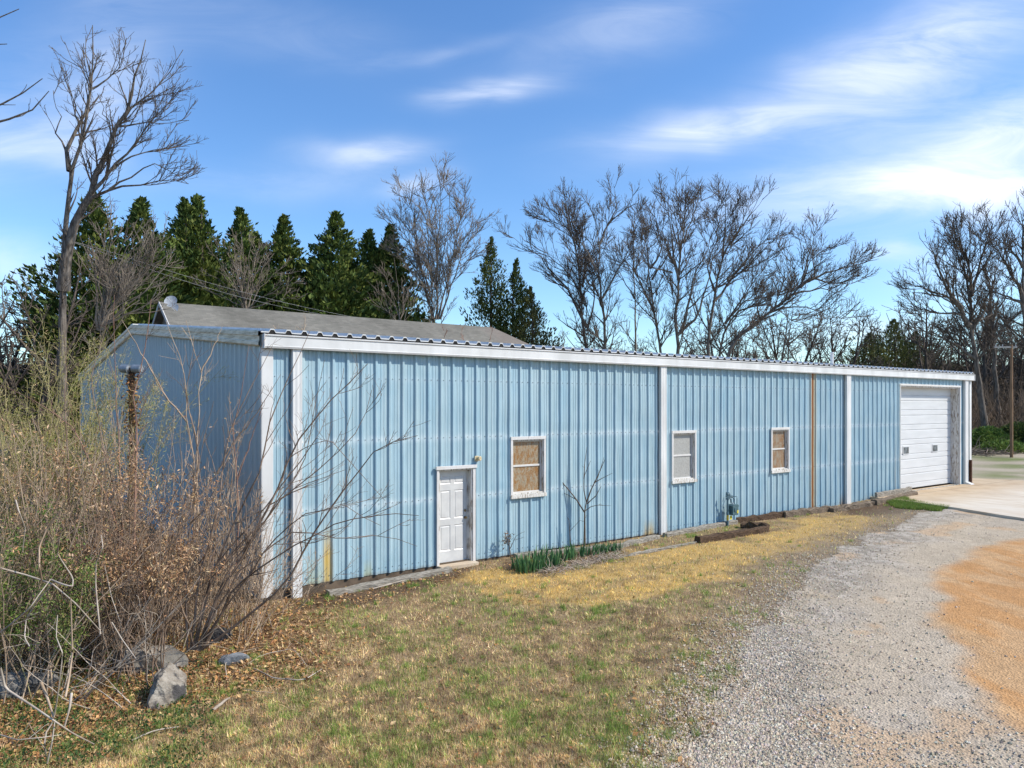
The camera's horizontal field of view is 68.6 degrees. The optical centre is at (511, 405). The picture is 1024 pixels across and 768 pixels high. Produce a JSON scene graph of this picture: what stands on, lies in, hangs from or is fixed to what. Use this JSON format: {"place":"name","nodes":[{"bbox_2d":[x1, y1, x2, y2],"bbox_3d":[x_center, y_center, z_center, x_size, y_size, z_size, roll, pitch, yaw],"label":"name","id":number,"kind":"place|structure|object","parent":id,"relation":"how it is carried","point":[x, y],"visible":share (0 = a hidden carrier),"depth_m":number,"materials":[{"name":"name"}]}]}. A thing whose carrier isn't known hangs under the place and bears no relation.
{"place":"outdoors","nodes":[
{"label":"outdoors","id":0,"kind":"place"},
{"bbox_2d":[0,403,1023,767],"bbox_3d":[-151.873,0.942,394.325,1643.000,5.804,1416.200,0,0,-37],"label":"ground","id":1,"kind":"structure","parent":0,"point":[1006,467],"depth_m":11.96,"materials":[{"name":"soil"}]},
{"bbox_2d":[0,294,39,407],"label":"bare tree","id":2,"kind":"object","parent":1,"relation":"on","point":[10,391],"visible":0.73,"depth_m":38.08,"materials":[{"name":"brown plant"}]},
{"bbox_2d":[0,9,48,122],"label":"bare tree","id":3,"kind":"object","parent":1,"relation":"on","point":[18,115],"visible":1,"depth_m":23.99,"materials":[{"name":"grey plant"}]},
{"bbox_2d":[0,671,58,699],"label":"rock","id":4,"kind":"object","parent":1,"relation":"on","point":[33,683],"visible":0.49,"depth_m":9.33,"materials":[{"name":"stone"}]},
{"bbox_2d":[1,284,57,392],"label":"bare tree","id":5,"kind":"object","parent":1,"relation":"on","point":[19,325],"visible":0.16,"depth_m":46.70,"materials":[{"name":"brown plant"}]},
{"bbox_2d":[0,310,75,465],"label":"bare tree","id":6,"kind":"object","parent":1,"relation":"on","point":[7,364],"visible":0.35,"depth_m":42.58,"materials":[{"name":"brown plant"}]},
{"bbox_2d":[0,338,87,475],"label":"bare tree","id":7,"kind":"object","parent":1,"relation":"on","point":[45,398],"visible":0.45,"depth_m":36.31,"materials":[{"name":"brown plant"}]},
{"bbox_2d":[0,666,93,744],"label":"dead cane","id":8,"kind":"object","parent":1,"relation":"on","point":[21,698],"visible":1,"depth_m":7.51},
{"bbox_2d":[0,244,105,471],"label":"bare tree","id":9,"kind":"object","parent":1,"relation":"on","point":[68,319],"visible":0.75,"depth_m":41.11,"materials":[{"name":"brown plant"}]},
{"bbox_2d":[0,333,124,641],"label":"wispy green bush","id":10,"kind":"object","parent":1,"relation":"on","point":[25,457],"visible":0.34,"depth_m":11.42,"materials":[{"name":"green plant"}]},
{"bbox_2d":[2,385,124,550],"bbox_3d":[-6.595,0.952,10.976,2.134,2.545,0.434,0,0,20],"label":"tall stem","id":11,"kind":"object","parent":1,"relation":"on","point":[77,441],"visible":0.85,"depth_m":10.96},
{"bbox_2d":[0,490,128,697],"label":"green undergrowth","id":12,"kind":"object","parent":1,"relation":"on","point":[38,607],"visible":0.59,"depth_m":9.38,"materials":[{"name":"green plant"}]},
{"bbox_2d":[51,334,82,592],"bbox_3d":[-6.439,0.923,10.797,0.454,4.066,0.538,0,0,-14],"label":"tall stem","id":13,"kind":"object","parent":1,"relation":"on","point":[67,446],"visible":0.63,"depth_m":10.82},
{"bbox_2d":[0,191,162,447],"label":"conifer","id":14,"kind":"object","parent":1,"relation":"on","point":[96,216],"visible":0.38,"depth_m":45.31,"materials":[{"name":"green plant"}]},
{"bbox_2d":[0,407,186,706],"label":"leafy bramble","id":15,"kind":"object","parent":1,"relation":"on","point":[33,655],"visible":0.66,"depth_m":9.69,"materials":[{"name":"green plant"}]},
{"bbox_2d":[0,386,195,674],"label":"sapling whips","id":16,"kind":"object","parent":1,"relation":"on","point":[84,523],"visible":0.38,"depth_m":10.65,"materials":[{"name":"plant"}]},
{"bbox_2d":[0,519,206,676],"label":"bare bramble","id":17,"kind":"object","parent":1,"relation":"on","point":[79,640],"visible":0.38,"depth_m":10.03,"materials":[{"name":"plant"}]},
{"bbox_2d":[6,195,208,446],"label":"conifer","id":18,"kind":"object","parent":1,"relation":"on","point":[140,207],"visible":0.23,"depth_m":47.84,"materials":[{"name":"green plant"}]},
{"bbox_2d":[0,607,216,767],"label":"ground ivy","id":19,"kind":"object","parent":1,"relation":"on","point":[23,751],"visible":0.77,"depth_m":8.36,"materials":[{"name":"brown plant"}]},
{"bbox_2d":[91,319,126,564],"bbox_3d":[-6.005,0.507,11.158,0.802,3.658,0.226,0,0,37],"label":"tall stem","id":20,"kind":"object","parent":1,"relation":"on","point":[103,450],"visible":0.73,"depth_m":11.19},
{"bbox_2d":[0,525,238,709],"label":"pale tangle","id":21,"kind":"object","parent":1,"relation":"on","point":[93,686],"visible":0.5,"depth_m":9.30,"materials":[{"name":"plant"}]},
{"bbox_2d":[0,312,242,628],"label":"wispy green bush","id":22,"kind":"object","parent":1,"relation":"on","point":[89,423],"visible":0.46,"depth_m":13.09,"materials":[{"name":"green plant"}]},
{"bbox_2d":[36,25,208,469],"bbox_3d":[-18.326,-7.671,35.195,9.194,22.440,3.786,0,0,13],"label":"bare tree","id":23,"kind":"object","parent":1,"relation":"on","point":[68,239],"visible":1,"depth_m":35.27,"materials":[{"name":"grey plant"}]},
{"bbox_2d":[73,193,183,357],"bbox_3d":[-16.071,-2.662,31.625,4.374,12.424,3.578,0,0,-13],"label":"bare tree","id":24,"kind":"object","parent":1,"relation":"on","point":[103,314],"visible":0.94,"depth_m":31.74,"materials":[{"name":"plant"}]},
{"bbox_2d":[0,420,262,682],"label":"leafy bramble","id":25,"kind":"object","parent":1,"relation":"on","point":[170,571],"visible":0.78,"depth_m":10.16,"materials":[{"name":"brown plant"}]},
{"bbox_2d":[119,365,144,609],"bbox_3d":[-6.684,1.491,13.197,0.433,4.437,0.394,0,0,22],"label":"rusty vent pipe","id":26,"kind":"object","parent":1,"relation":"on","point":[131,371],"visible":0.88,"depth_m":13.15,"materials":[{"name":"brown metal"}]},
{"bbox_2d":[127,303,161,617],"bbox_3d":[-5.191,0.716,10.603,0.428,4.513,0.398,0,0,7],"label":"tall stem","id":27,"kind":"object","parent":1,"relation":"on","point":[135,487],"visible":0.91,"depth_m":10.60,"materials":[{"name":"plant"}]},
{"bbox_2d":[112,645,188,673],"bbox_3d":[-5.023,3.596,10.416,1.018,0.581,0.521,0,0,-11],"label":"rock","id":28,"kind":"object","parent":1,"relation":"on","point":[173,657],"visible":0.36,"depth_m":10.23,"materials":[{"name":"stone"}]},
{"bbox_2d":[122,321,202,589],"bbox_3d":[-5.704,0.759,12.295,1.486,4.371,0.566,0,0,13],"label":"sapling","id":29,"kind":"object","parent":1,"relation":"on","point":[174,406],"visible":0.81,"depth_m":12.31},
{"bbox_2d":[146,662,186,709],"bbox_3d":[-4.286,3.640,9.341,0.418,0.741,0.643,0,0,-10],"label":"rock","id":30,"kind":"object","parent":1,"relation":"on","point":[168,684],"visible":0.65,"depth_m":9.24,"materials":[{"name":"stone"}]},
{"bbox_2d":[134,196,238,322],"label":"conifer","id":31,"kind":"object","parent":1,"relation":"on","point":[183,207],"visible":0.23,"depth_m":51.11,"materials":[{"name":"green plant"}]},
{"bbox_2d":[180,322,221,573],"bbox_3d":[-5.179,0.644,12.451,0.679,4.211,0.856,0,0,-13],"label":"sapling","id":32,"kind":"object","parent":1,"relation":"on","point":[201,369],"visible":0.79,"depth_m":12.46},
{"bbox_2d":[146,193,263,321],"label":"conifer","id":33,"kind":"object","parent":1,"relation":"on","point":[204,230],"visible":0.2,"depth_m":51.85,"materials":[{"name":"green plant"}]},
{"bbox_2d":[99,392,315,643],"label":"sapling whips","id":34,"kind":"object","parent":1,"relation":"on","point":[231,504],"visible":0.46,"depth_m":12.11,"materials":[{"name":"brown plant"}]},
{"bbox_2d":[219,652,249,665],"bbox_3d":[-3.957,3.603,10.688,0.449,0.161,0.222,0,0,-37],"label":"rock","id":35,"kind":"object","parent":1,"relation":"on","point":[235,658],"visible":0.89,"depth_m":10.62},
{"bbox_2d":[190,376,279,594],"bbox_3d":[-4.318,1.208,11.852,1.268,3.434,0.924,0,0,-8],"label":"sapling","id":36,"kind":"object","parent":1,"relation":"on","point":[212,560],"visible":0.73,"depth_m":11.92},
{"bbox_2d":[109,473,363,650],"bbox_3d":[-4.625,2.379,12.210,4.310,2.557,3.683,0,0,-12],"label":"bare bramble","id":37,"kind":"object","parent":1,"relation":"on","point":[221,578],"visible":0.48,"depth_m":11.70,"materials":[{"name":"brown plant"}]},
{"bbox_2d":[186,206,295,310],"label":"conifer","id":38,"kind":"object","parent":1,"relation":"on","point":[240,224],"visible":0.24,"depth_m":54.16,"materials":[{"name":"green plant"}]},
{"bbox_2d":[230,348,264,554],"bbox_3d":[-4.589,0.788,12.959,0.550,3.728,0.781,0,0,-37],"label":"sapling","id":39,"kind":"object","parent":1,"relation":"on","point":[237,478],"visible":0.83,"depth_m":12.82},
{"bbox_2d":[65,330,430,650],"bbox_3d":[-3.377,1.149,10.371,4.585,4.631,2.245,0,0,10],"label":"multi stem shrub","id":40,"kind":"object","parent":1,"relation":"on","point":[212,614],"visible":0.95,"depth_m":10.65,"materials":[{"name":"plant"}]},
{"bbox_2d":[190,227,307,308],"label":"bare tree","id":41,"kind":"object","parent":1,"relation":"on","point":[239,281],"visible":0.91,"depth_m":48.93,"materials":[{"name":"plant"}]},
{"bbox_2d":[237,213,335,314],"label":"conifer","id":42,"kind":"object","parent":1,"relation":"on","point":[283,247],"visible":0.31,"depth_m":55.63,"materials":[{"name":"green plant"}]},
{"bbox_2d":[267,210,396,319],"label":"conifer","id":43,"kind":"object","parent":1,"relation":"on","point":[327,276],"visible":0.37,"depth_m":56.13,"materials":[{"name":"green plant"}]},
{"bbox_2d":[152,302,529,344],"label":"neighbour house","id":44,"kind":"structure","parent":1,"relation":"on","point":[200,315],"depth_m":45.68,"materials":[{"name":"grey"}]},
{"bbox_2d":[0,555,744,767],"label":"fallen leaves","id":45,"kind":"object","parent":1,"relation":"on","point":[95,697],"visible":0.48,"depth_m":9.58,"materials":[{"name":"plant"}]},
{"bbox_2d":[334,228,414,320],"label":"conifer","id":46,"kind":"object","parent":1,"relation":"on","point":[367,248],"visible":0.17,"depth_m":61.02,"materials":[{"name":"green plant"}]},
{"bbox_2d":[325,566,451,596],"bbox_3d":[-2.388,3.493,14.963,2.749,0.222,0.247,0,0,-38],"label":"landscape timber","id":47,"kind":"object","parent":1,"relation":"on","point":[380,582],"visible":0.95,"depth_m":14.82,"materials":[{"name":"grey wood"}]},
{"bbox_2d":[353,260,424,320],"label":"bare tree","id":48,"kind":"object","parent":1,"relation":"on","point":[382,296],"visible":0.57,"depth_m":55.96,"materials":[{"name":"plant"}]},
{"bbox_2d":[351,223,434,322],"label":"conifer","id":49,"kind":"object","parent":1,"relation":"on","point":[387,260],"visible":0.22,"depth_m":61.17,"materials":[{"name":"green plant"}]},
{"bbox_2d":[374,152,499,322],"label":"bare tree","id":50,"kind":"object","parent":1,"relation":"on","point":[419,258],"visible":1,"depth_m":59.92,"materials":[{"name":"grey plant"}]},
{"bbox_2d":[459,236,514,335],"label":"conifer","id":51,"kind":"object","parent":1,"relation":"on","point":[488,271],"visible":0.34,"depth_m":63.75,"materials":[{"name":"green plant"}]},
{"bbox_2d":[490,258,536,344],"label":"conifer","id":52,"kind":"object","parent":1,"relation":"on","point":[518,293],"visible":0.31,"depth_m":62.55,"materials":[{"name":"green plant"}]},
{"bbox_2d":[78,324,974,601],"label":"metal building","id":53,"kind":"structure","parent":1,"relation":"on","point":[485,459],"depth_m":17.82,"materials":[{"name":"blue metal"}]},
{"bbox_2d":[440,470,466,562],"bbox_3d":[-1.293,2.386,16.326,0.810,1.987,0.113,0,0,-37],"label":"door","id":54,"kind":"structure","parent":53,"relation":"in","point":[453,484],"depth_m":16.35,"materials":[{"name":"white paint"}]},
{"bbox_2d":[510,436,546,498],"bbox_3d":[0.347,1.413,17.455,1.053,1.419,0.195,0,0,-37],"label":"window","id":55,"kind":"structure","parent":53,"relation":"in","point":[527,453],"depth_m":17.49,"materials":[{"name":"white wood"}]},
{"bbox_2d":[671,430,696,483],"bbox_3d":[4.709,1.394,20.709,1.032,1.440,0.195,0,0,-37],"label":"window","id":56,"kind":"structure","parent":53,"relation":"in","point":[684,443],"depth_m":20.78,"materials":[{"name":"white wood"}]},
{"bbox_2d":[726,492,738,525],"bbox_3d":[6.303,3.006,21.626,0.471,1.069,0.337,0,0,-37],"label":"gas meter","id":57,"kind":"object","parent":53,"relation":"attached to","point":[732,508],"visible":0.99,"depth_m":21.49,"materials":[{"name":"teal paint"}]},
{"bbox_2d":[771,427,790,473],"bbox_3d":[8.324,1.370,23.407,0.988,1.410,0.195,0,0,-37],"label":"window","id":58,"kind":"structure","parent":53,"relation":"in","point":[780,436],"depth_m":23.49,"materials":[{"name":"white wood"}]},
{"bbox_2d":[901,387,950,487],"bbox_3d":[16.262,1.217,29.689,4.903,3.957,0.046,0,0,-37],"label":"garage door","id":59,"kind":"structure","parent":53,"relation":"in","point":[925,412],"depth_m":29.82,"materials":[{"name":"white metal"}]},
{"bbox_2d":[513,550,546,573],"bbox_3d":[0.406,3.233,15.619,0.939,0.420,0.626,0,0,-37],"label":"iris clump","id":60,"kind":"object","parent":1,"relation":"on","point":[520,567],"visible":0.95,"depth_m":15.50,"materials":[{"name":"green plant"}]},
{"bbox_2d":[511,286,562,345],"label":"conifer","id":61,"kind":"object","parent":1,"relation":"on","point":[529,301],"visible":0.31,"depth_m":60.92,"materials":[{"name":"green plant"}]},
{"bbox_2d":[492,176,607,347],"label":"bare tree","id":62,"kind":"object","parent":1,"relation":"on","point":[580,304],"visible":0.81,"depth_m":61.40,"materials":[{"name":"grey plant"}]},
{"bbox_2d":[536,546,630,576],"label":"withered leaves","id":63,"kind":"object","parent":1,"relation":"on","point":[581,563],"visible":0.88,"depth_m":16.21,"materials":[{"name":"plant"}]},
{"bbox_2d":[563,449,611,545],"bbox_3d":[1.712,2.241,18.100,1.430,2.499,0.141,0,0,-3],"label":"bare sapling","id":64,"kind":"object","parent":1,"relation":"on","point":[584,534],"visible":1,"depth_m":18.11,"materials":[{"name":"brown plant"}]},
{"bbox_2d":[541,163,641,348],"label":"bare tree","id":65,"kind":"object","parent":1,"relation":"on","point":[600,297],"visible":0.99,"depth_m":60.31,"materials":[{"name":"grey plant"}]},
{"bbox_2d":[597,196,660,350],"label":"bare tree","id":66,"kind":"object","parent":1,"relation":"on","point":[625,262],"visible":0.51,"depth_m":66.18,"materials":[{"name":"beige plant"}]},
{"bbox_2d":[605,534,659,550],"bbox_3d":[2.984,3.398,18.632,0.192,0.179,2.296,0,0,44],"label":"landscape timber","id":67,"kind":"object","parent":1,"relation":"on","point":[630,542],"visible":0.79,"depth_m":18.73,"materials":[{"name":"grey wood"}]},
{"bbox_2d":[604,190,694,352],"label":"bare tree","id":68,"kind":"object","parent":1,"relation":"on","point":[651,302],"visible":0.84,"depth_m":61.02,"materials":[{"name":"grey plant"}]},
{"bbox_2d":[637,168,738,353],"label":"bare tree","id":69,"kind":"object","parent":1,"relation":"on","point":[672,259],"visible":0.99,"depth_m":57.81,"materials":[{"name":"grey plant"}]},
{"bbox_2d":[662,520,737,536],"bbox_3d":[5.274,3.395,20.819,3.390,0.169,0.191,0,0,-42],"label":"landscape timber","id":70,"kind":"object","parent":1,"relation":"on","point":[696,529],"visible":0.9,"depth_m":20.61,"materials":[{"name":"grey wood"}]},
{"bbox_2d":[678,303,723,355],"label":"bare tree","id":71,"kind":"object","parent":1,"relation":"on","point":[701,344],"visible":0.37,"depth_m":79.89,"materials":[{"name":"grey plant"}]},
{"bbox_2d":[694,526,769,542],"bbox_3d":[5.795,3.368,19.649,3.056,0.261,0.236,0,0,-39],"label":"landscape timber","id":72,"kind":"object","parent":1,"relation":"on","point":[719,536],"visible":0.94,"depth_m":19.48,"materials":[{"name":"brown wood"}]},
{"bbox_2d":[689,173,796,355],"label":"bare tree","id":73,"kind":"object","parent":1,"relation":"on","point":[750,252],"visible":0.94,"depth_m":60.29,"materials":[{"name":"grey plant"}]},
{"bbox_2d":[735,301,780,358],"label":"bare tree","id":74,"kind":"object","parent":1,"relation":"on","point":[753,355],"visible":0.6,"depth_m":51.88,"materials":[{"name":"grey plant"}]},
{"bbox_2d":[736,511,783,522],"bbox_3d":[7.488,3.366,22.623,2.139,0.257,0.259,0,0,-32],"label":"landscape timber","id":75,"kind":"object","parent":1,"relation":"on","point":[767,516],"visible":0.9,"depth_m":22.58,"materials":[{"name":"brown wood"}]},
{"bbox_2d":[744,303,790,359],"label":"bare tree","id":76,"kind":"object","parent":1,"relation":"on","point":[771,348],"visible":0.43,"depth_m":73.75,"materials":[{"name":"grey plant"}]},
{"bbox_2d":[698,231,838,356],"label":"bare tree","id":77,"kind":"object","parent":1,"relation":"on","point":[742,300],"visible":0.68,"depth_m":63.72,"materials":[{"name":"grey plant"}]},
{"bbox_2d":[740,308,800,360],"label":"bare tree","id":78,"kind":"object","parent":1,"relation":"on","point":[774,340],"visible":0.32,"depth_m":88.22,"materials":[{"name":"grey plant"}]},
{"bbox_2d":[765,301,833,362],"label":"bare tree","id":79,"kind":"object","parent":1,"relation":"on","point":[809,348],"visible":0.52,"depth_m":69.40,"materials":[{"name":"grey plant"}]},
{"bbox_2d":[713,206,887,356],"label":"bare tree","id":80,"kind":"object","parent":1,"relation":"on","point":[813,255],"visible":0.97,"depth_m":56.76,"materials":[{"name":"grey plant"}]},
{"bbox_2d":[768,281,838,360],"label":"bare tree","id":81,"kind":"object","parent":1,"relation":"on","point":[794,340],"visible":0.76,"depth_m":54.87,"materials":[{"name":"grey plant"}]},
{"bbox_2d":[783,505,830,517],"bbox_3d":[9.316,3.346,23.688,2.240,0.283,0.249,0,0,-31],"label":"landscape timber","id":82,"kind":"object","parent":1,"relation":"on","point":[805,511],"visible":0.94,"depth_m":23.56,"materials":[{"name":"grey wood"}]},
{"bbox_2d":[809,304,864,363],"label":"bare tree","id":83,"kind":"object","parent":1,"relation":"on","point":[832,343],"visible":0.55,"depth_m":68.50,"materials":[{"name":"grey plant"}]},
{"bbox_2d":[809,308,891,366],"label":"bare tree","id":84,"kind":"object","parent":1,"relation":"on","point":[860,345],"visible":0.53,"depth_m":72.06,"materials":[{"name":"grey plant"}]},
{"bbox_2d":[829,501,874,511],"bbox_3d":[11.167,3.331,24.693,2.293,0.286,0.384,0,0,-32],"label":"landscape timber","id":85,"kind":"object","parent":1,"relation":"on","point":[852,506],"visible":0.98,"depth_m":24.52,"materials":[{"name":"grey wood"}]},
{"bbox_2d":[683,509,1023,767],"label":"gravel drive","id":86,"kind":"structure","parent":1,"relation":"on","point":[990,599],"depth_m":11.11,"materials":[{"name":"gravel"}]},
{"bbox_2d":[579,509,1023,767],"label":"loose gravel","id":87,"kind":"structure","parent":86,"relation":"on","point":[763,742],"depth_m":9.02,"materials":[{"name":"gravel"}]},
{"bbox_2d":[836,333,918,367],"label":"conifer","id":88,"kind":"object","parent":1,"relation":"on","point":[862,349],"visible":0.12,"depth_m":83.62,"materials":[{"name":"green plant"}]},
{"bbox_2d":[834,319,966,371],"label":"conifer","id":89,"kind":"object","parent":1,"relation":"on","point":[897,337],"visible":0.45,"depth_m":79.30,"materials":[{"name":"green plant"}]},
{"bbox_2d":[849,331,982,383],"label":"conifer","id":90,"kind":"object","parent":1,"relation":"on","point":[912,334],"visible":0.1,"depth_m":85.23,"materials":[{"name":"green plant"}]},
{"bbox_2d":[887,496,949,510],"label":"lush grass","id":91,"kind":"structure","parent":1,"relation":"on","point":[899,502],"depth_m":24.71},
{"bbox_2d":[882,290,962,370],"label":"bare tree","id":92,"kind":"object","parent":1,"relation":"on","point":[925,345],"visible":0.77,"depth_m":68.54,"materials":[{"name":"brown plant"}]},
{"bbox_2d":[898,308,981,373],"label":"bare tree","id":93,"kind":"object","parent":1,"relation":"on","point":[937,366],"visible":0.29,"depth_m":76.45,"materials":[{"name":"brown plant"}]},
{"bbox_2d":[870,478,1023,520],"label":"concrete apron","id":94,"kind":"object","parent":1,"relation":"on","point":[1002,498],"visible":0.47,"depth_m":26.52,"materials":[{"name":"concrete"}]},
{"bbox_2d":[884,200,1012,425],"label":"bare tree","id":95,"kind":"object","parent":1,"relation":"on","point":[972,321],"visible":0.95,"depth_m":58.21,"materials":[{"name":"grey plant"}]},
{"bbox_2d":[922,295,1002,391],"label":"bare tree","id":96,"kind":"object","parent":1,"relation":"on","point":[971,369],"visible":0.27,"depth_m":72.80,"materials":[{"name":"brown plant"}]},
{"bbox_2d":[972,425,1009,448],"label":"bush","id":97,"kind":"object","parent":1,"relation":"on","point":[986,433],"visible":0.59,"depth_m":55.09,"materials":[{"name":"green plant"}]},
{"bbox_2d":[963,226,1023,425],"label":"bare tree","id":98,"kind":"object","parent":1,"relation":"on","point":[986,323],"visible":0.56,"depth_m":63.47,"materials":[{"name":"grey plant"}]},
{"bbox_2d":[963,283,1023,408],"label":"bare tree","id":99,"kind":"object","parent":1,"relation":"on","point":[985,364],"visible":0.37,"depth_m":70.40,"materials":[{"name":"brown plant"}]},
{"bbox_2d":[972,370,1023,437],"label":"underbrush","id":100,"kind":"object","parent":1,"relation":"on","point":[1018,414],"visible":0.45,"depth_m":63.37,"materials":[{"name":"plant"}]},
{"bbox_2d":[972,437,1023,456],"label":"brush pile","id":101,"kind":"object","parent":1,"relation":"on","point":[975,452],"visible":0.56,"depth_m":51.56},
{"bbox_2d":[973,186,1023,361],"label":"bare tree","id":102,"kind":"object","parent":1,"relation":"on","point":[1008,248],"visible":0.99,"depth_m":54.71,"materials":[{"name":"grey plant"}]},
{"bbox_2d":[974,437,1023,453],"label":"bush","id":103,"kind":"object","parent":1,"relation":"on","point":[1004,444],"visible":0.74,"depth_m":53.15,"materials":[{"name":"green plant"}]},
{"bbox_2d":[994,345,1016,457],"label":"utility pole","id":104,"kind":"object","parent":1,"relation":"on","point":[1011,347],"visible":0.89,"depth_m":49.93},
{"bbox_2d":[1000,421,1023,444],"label":"bush","id":105,"kind":"object","parent":1,"relation":"on","point":[1020,434],"visible":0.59,"depth_m":57.06,"materials":[{"name":"green plant"}]},
{"bbox_2d":[1000,342,1023,416],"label":"bare tree","id":106,"kind":"object","parent":1,"relation":"on","point":[1021,364],"visible":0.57,"depth_m":70.84,"materials":[{"name":"brown plant"}]},
{"bbox_2d":[0,0,1023,365],"label":"sky","id":107,"kind":"structure","parent":0,"point":[889,115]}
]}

